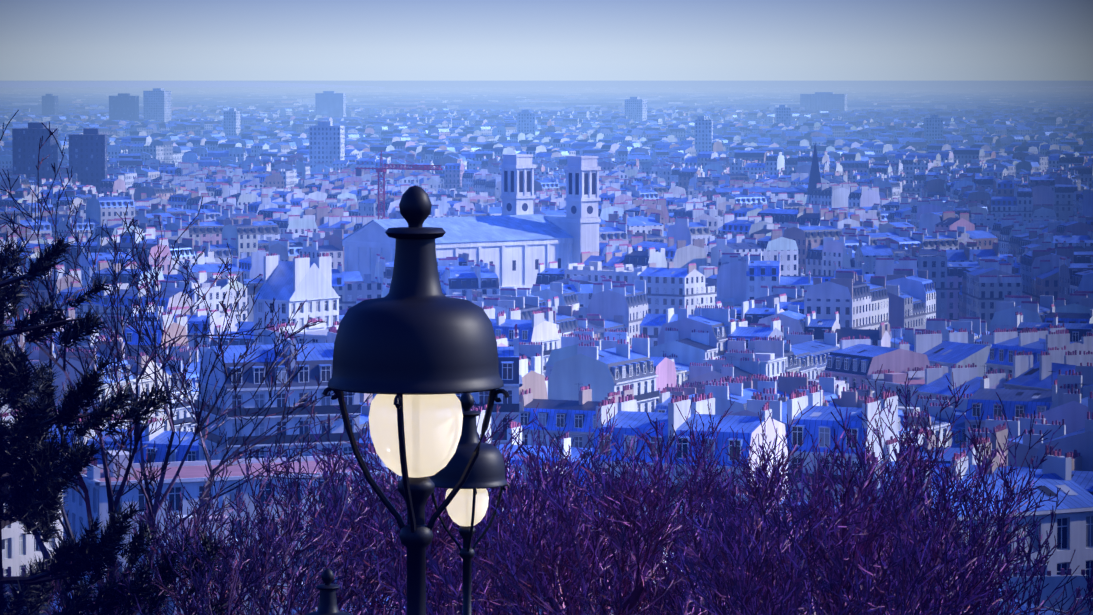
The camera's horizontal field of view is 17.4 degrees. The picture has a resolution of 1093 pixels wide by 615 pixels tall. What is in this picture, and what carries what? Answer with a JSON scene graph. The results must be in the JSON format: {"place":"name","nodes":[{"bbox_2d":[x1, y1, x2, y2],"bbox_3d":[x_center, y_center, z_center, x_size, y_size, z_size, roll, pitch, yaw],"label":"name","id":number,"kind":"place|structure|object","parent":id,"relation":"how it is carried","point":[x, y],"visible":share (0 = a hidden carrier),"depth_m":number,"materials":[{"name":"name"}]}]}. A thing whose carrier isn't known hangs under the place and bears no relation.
{"place":"outdoors","nodes":[
{"label":"outdoors","id":0,"kind":"place"},
{"bbox_2d":[0,81,1092,87],"bbox_3d":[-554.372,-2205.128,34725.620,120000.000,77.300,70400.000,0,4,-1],"label":"hills","id":1,"kind":"structure","parent":0,"point":[711,84],"depth_m":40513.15,"materials":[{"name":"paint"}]},
{"bbox_2d":[0,230,230,614],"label":"pine tree","id":2,"kind":"object","parent":1,"relation":"on","point":[33,481],"visible":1,"depth_m":39.61,"materials":[{"name":"plant"}]},
{"bbox_2d":[305,568,350,614],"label":"street lamp","id":3,"kind":"object","parent":1,"relation":"on","point":[327,604],"visible":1,"depth_m":29.88,"materials":[{"name":"black metal"}]},
{"bbox_2d":[355,151,442,218],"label":"tower crane","id":4,"kind":"object","parent":1,"relation":"on","point":[360,171],"visible":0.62,"depth_m":1256.24,"materials":[{"name":"paint"}]},
{"bbox_2d":[322,185,509,614],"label":"street lamp","id":5,"kind":"object","parent":1,"relation":"on","point":[415,349],"visible":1,"depth_m":11.81,"materials":[{"name":"black metal"}]},
{"bbox_2d":[429,393,509,614],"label":"street lamp","id":6,"kind":"object","parent":1,"relation":"on","point":[467,507],"visible":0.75,"depth_m":25.72,"materials":[{"name":"black metal"}]},
{"bbox_2d":[340,154,600,293],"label":"church","id":7,"kind":"structure","parent":1,"relation":"on","point":[517,241],"depth_m":1086.90,"materials":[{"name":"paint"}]},
{"bbox_2d":[12,88,942,203],"bbox_3d":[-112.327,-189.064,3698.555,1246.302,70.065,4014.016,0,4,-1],"label":"high-rise buildings","id":8,"kind":"structure","parent":1,"relation":"on","point":[88,154],"depth_m":2354.09,"materials":[{"name":"paint"}]},
{"bbox_2d":[0,109,1092,614],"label":"bare trees","id":9,"kind":"object","parent":1,"relation":"on","point":[548,547],"visible":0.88,"depth_m":41.71,"materials":[{"name":"plant"}]},
{"bbox_2d":[0,151,1092,351],"bbox_3d":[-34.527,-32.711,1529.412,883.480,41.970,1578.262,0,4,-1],"label":"city","id":10,"kind":"object","parent":1,"relation":"on","point":[883,253],"visible":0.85,"depth_m":1187.81,"materials":[{"name":"paint"}]},
{"bbox_2d":[0,253,1092,614],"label":"city","id":11,"kind":"object","parent":1,"relation":"on","point":[718,359],"visible":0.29,"depth_m":434.52,"materials":[{"name":"paint"}]},
{"bbox_2d":[0,87,1092,177],"bbox_3d":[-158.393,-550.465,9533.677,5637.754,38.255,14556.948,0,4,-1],"label":"city","id":12,"kind":"object","parent":1,"relation":"on","point":[1035,129],"visible":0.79,"depth_m":4012.39,"materials":[{"name":"paint"}]},
{"bbox_2d":[0,0,1092,80],"label":"sky","id":13,"kind":"structure","parent":0,"point":[41,40],"materials":[{"name":"blue"}]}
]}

